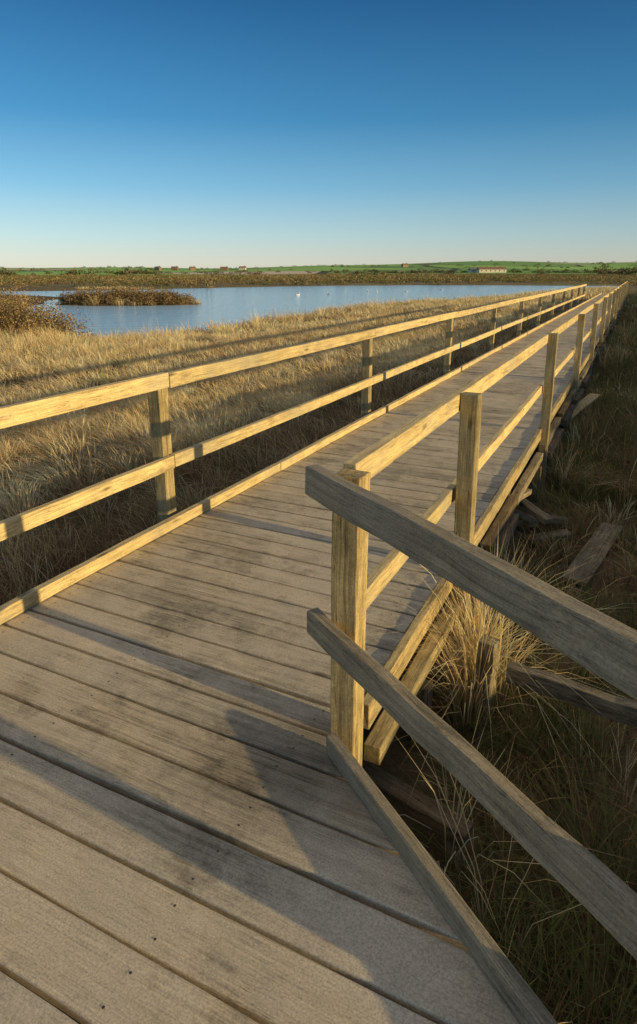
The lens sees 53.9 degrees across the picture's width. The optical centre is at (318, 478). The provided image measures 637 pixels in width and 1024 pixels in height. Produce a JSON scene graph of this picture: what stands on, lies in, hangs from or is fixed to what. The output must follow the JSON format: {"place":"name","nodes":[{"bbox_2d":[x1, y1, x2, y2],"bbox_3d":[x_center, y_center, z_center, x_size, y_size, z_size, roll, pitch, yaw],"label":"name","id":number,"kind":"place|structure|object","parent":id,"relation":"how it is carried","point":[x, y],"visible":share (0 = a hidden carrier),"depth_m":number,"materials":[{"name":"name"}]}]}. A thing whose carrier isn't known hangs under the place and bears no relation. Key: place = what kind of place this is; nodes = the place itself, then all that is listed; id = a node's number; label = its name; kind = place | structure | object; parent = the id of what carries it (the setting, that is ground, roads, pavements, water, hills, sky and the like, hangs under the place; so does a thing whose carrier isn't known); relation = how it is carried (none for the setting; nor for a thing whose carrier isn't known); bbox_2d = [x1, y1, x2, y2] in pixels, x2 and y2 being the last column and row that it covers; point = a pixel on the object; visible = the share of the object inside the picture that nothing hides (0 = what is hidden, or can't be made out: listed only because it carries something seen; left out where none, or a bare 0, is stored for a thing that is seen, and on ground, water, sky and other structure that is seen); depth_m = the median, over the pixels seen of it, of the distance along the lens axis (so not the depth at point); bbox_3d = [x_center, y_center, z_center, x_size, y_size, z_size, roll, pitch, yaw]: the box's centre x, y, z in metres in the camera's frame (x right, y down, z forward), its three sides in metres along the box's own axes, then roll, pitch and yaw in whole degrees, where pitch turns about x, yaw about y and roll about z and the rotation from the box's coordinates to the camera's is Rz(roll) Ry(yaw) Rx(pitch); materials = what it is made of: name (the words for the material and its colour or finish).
{"place":"outdoors","nodes":[
{"label":"outdoors","id":0,"kind":"place"},
{"bbox_2d":[0,285,616,337],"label":"water","id":1,"kind":"structure","parent":0,"point":[233,303],"depth_m":59.55,"materials":[{"name":"blue liquid"}]},
{"bbox_2d":[56,282,195,304],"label":"island scrub","id":2,"kind":"object","parent":1,"relation":"on","point":[160,297],"visible":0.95,"depth_m":54.59,"materials":[{"name":"brown plant"}]},
{"bbox_2d":[0,285,617,605],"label":"dune grass","id":3,"kind":"structure","parent":0,"point":[78,355],"depth_m":11.64,"materials":[{"name":"beige plant"}]},
{"bbox_2d":[0,261,636,1023],"bbox_3d":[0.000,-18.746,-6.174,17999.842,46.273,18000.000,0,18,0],"label":"ground","id":4,"kind":"structure","parent":0,"point":[398,747],"depth_m":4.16,"materials":[{"name":"beige plant"}]},
{"bbox_2d":[0,277,47,323],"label":"shrub","id":5,"kind":"object","parent":4,"relation":"on","point":[12,298],"visible":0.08,"depth_m":25.10,"materials":[{"name":"brown plant"}]},
{"bbox_2d":[0,276,94,340],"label":"shrub","id":6,"kind":"object","parent":4,"relation":"on","point":[32,319],"visible":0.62,"depth_m":23.14,"materials":[{"name":"brown plant"}]},
{"bbox_2d":[154,266,161,269],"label":"house","id":7,"kind":"structure","parent":4,"relation":"on","point":[157,267],"depth_m":1087.94,"materials":[{"name":"grey brick"}]},
{"bbox_2d":[171,266,178,269],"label":"house","id":8,"kind":"structure","parent":4,"relation":"on","point":[174,267],"depth_m":1134.96,"materials":[{"name":"red brick"}]},
{"bbox_2d":[189,266,195,270],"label":"house","id":9,"kind":"structure","parent":4,"relation":"on","point":[192,268],"depth_m":1116.27,"materials":[{"name":"red brick"}]},
{"bbox_2d":[220,266,227,270],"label":"house","id":10,"kind":"structure","parent":4,"relation":"on","point":[224,268],"depth_m":1087.41,"materials":[{"name":"red brick"}]},
{"bbox_2d":[0,293,620,1023],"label":"boardwalk","id":11,"kind":"structure","parent":4,"relation":"on","point":[246,849],"depth_m":2.24,"materials":[{"name":"brown"}]},
{"bbox_2d":[0,284,586,541],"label":"railing","id":12,"kind":"object","parent":11,"relation":"attached to","point":[166,460],"visible":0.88,"depth_m":4.42,"materials":[{"name":"brown wood"}]},
{"bbox_2d":[305,464,636,959],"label":"railing","id":13,"kind":"object","parent":11,"relation":"attached to","point":[598,643],"visible":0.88,"depth_m":1.57,"materials":[{"name":"brown wood"}]},
{"bbox_2d":[344,281,628,659],"bbox_3d":[12.483,-7.018,26.441,0.205,1.968,56.170,9,20,25],"label":"railing","id":14,"kind":"object","parent":11,"relation":"attached to","point":[377,457],"visible":0.86,"depth_m":3.60,"materials":[{"name":"brown wood"}]},
{"bbox_2d":[0,272,636,297],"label":"marsh scrub","id":15,"kind":"object","parent":4,"relation":"on","point":[187,280],"visible":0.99,"depth_m":170.76,"materials":[{"name":"brown plant"}]},
{"bbox_2d":[0,260,636,275],"bbox_3d":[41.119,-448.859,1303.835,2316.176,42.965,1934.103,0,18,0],"label":"woodland","id":16,"kind":"object","parent":4,"relation":"on","point":[606,271],"visible":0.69,"depth_m":590.92,"materials":[{"name":"green plant"}]},
{"bbox_2d":[364,763,473,848],"bbox_3d":[0.399,1.365,2.634,0.499,0.075,0.094,18,25,32],"label":"wooden plank","id":17,"kind":"object","parent":4,"relation":"on","point":[420,807],"visible":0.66,"depth_m":2.59,"materials":[{"name":"wood"}]},
{"bbox_2d":[468,266,481,272],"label":"house","id":18,"kind":"structure","parent":4,"relation":"on","point":[472,270],"depth_m":594.15,"materials":[{"name":"stone"}]},
{"bbox_2d":[476,266,506,272],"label":"house","id":19,"kind":"structure","parent":4,"relation":"on","point":[500,269],"depth_m":585.09,"materials":[{"name":"ceramic"}]},
{"bbox_2d":[518,499,552,523],"bbox_3d":[1.949,0.292,5.649,0.098,0.053,0.384,-7,29,-20],"label":"wooden plank","id":20,"kind":"object","parent":4,"relation":"on","point":[537,513],"visible":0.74,"depth_m":5.61,"materials":[{"name":"brown wood"}]},
{"bbox_2d":[521,488,531,499],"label":"wooden plank","id":21,"kind":"object","parent":20,"relation":"on","point":[528,492],"visible":0.29,"depth_m":5.80,"materials":[{"name":"brown wood"}]},
{"bbox_2d":[528,529,571,543],"bbox_3d":[2.059,0.513,5.578,0.362,0.049,0.113,-8,19,-3],"label":"wooden plank","id":22,"kind":"object","parent":4,"relation":"on","point":[566,531],"visible":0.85,"depth_m":5.54,"materials":[{"name":"grey wood"}]},
{"bbox_2d":[471,634,636,726],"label":"fence","id":23,"kind":"object","parent":4,"relation":"on","point":[614,708],"visible":0.73,"depth_m":3.07,"materials":[{"name":"brown wood"}]},
{"bbox_2d":[551,515,567,524],"bbox_3d":[2.183,0.378,5.948,0.342,0.054,0.090,8,20,15],"label":"wooden plank","id":24,"kind":"object","parent":4,"relation":"on","point":[556,520],"visible":0.38,"depth_m":5.89,"materials":[{"name":"grey wood"}]},
{"bbox_2d":[517,512,550,526],"bbox_3d":[1.974,0.372,5.833,0.383,0.056,0.116,-9,20,-21],"label":"wooden plank","id":25,"kind":"object","parent":24,"relation":"on","point":[520,523],"visible":0.28,"depth_m":5.74,"materials":[{"name":"wood"}]},
{"bbox_2d":[513,509,538,526],"bbox_3d":[1.894,0.360,5.814,0.103,0.054,0.343,-6,19,-18],"label":"wooden plank","id":26,"kind":"object","parent":25,"relation":"on","point":[525,518],"visible":0.65,"depth_m":5.72,"materials":[{"name":"grey wood"}]},
{"bbox_2d":[572,393,599,417],"bbox_3d":[4.275,-1.167,10.302,0.186,0.044,2.117,13,25,34],"label":"wooden plank","id":27,"kind":"object","parent":4,"relation":"on","point":[586,400],"visible":0.52,"depth_m":10.54,"materials":[{"name":"grey wood"}]},
{"bbox_2d":[561,522,623,585],"bbox_3d":[2.429,0.635,5.500,0.204,0.042,1.415,13,22,33],"label":"wooden plank","id":28,"kind":"object","parent":4,"relation":"on","point":[580,559],"visible":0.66,"depth_m":5.37,"materials":[{"name":"grey wood"}]},
{"bbox_2d":[0,0,636,267],"label":"sky","id":29,"kind":"structure","parent":0,"point":[145,133],"materials":[{"name":"blue"}]}
]}

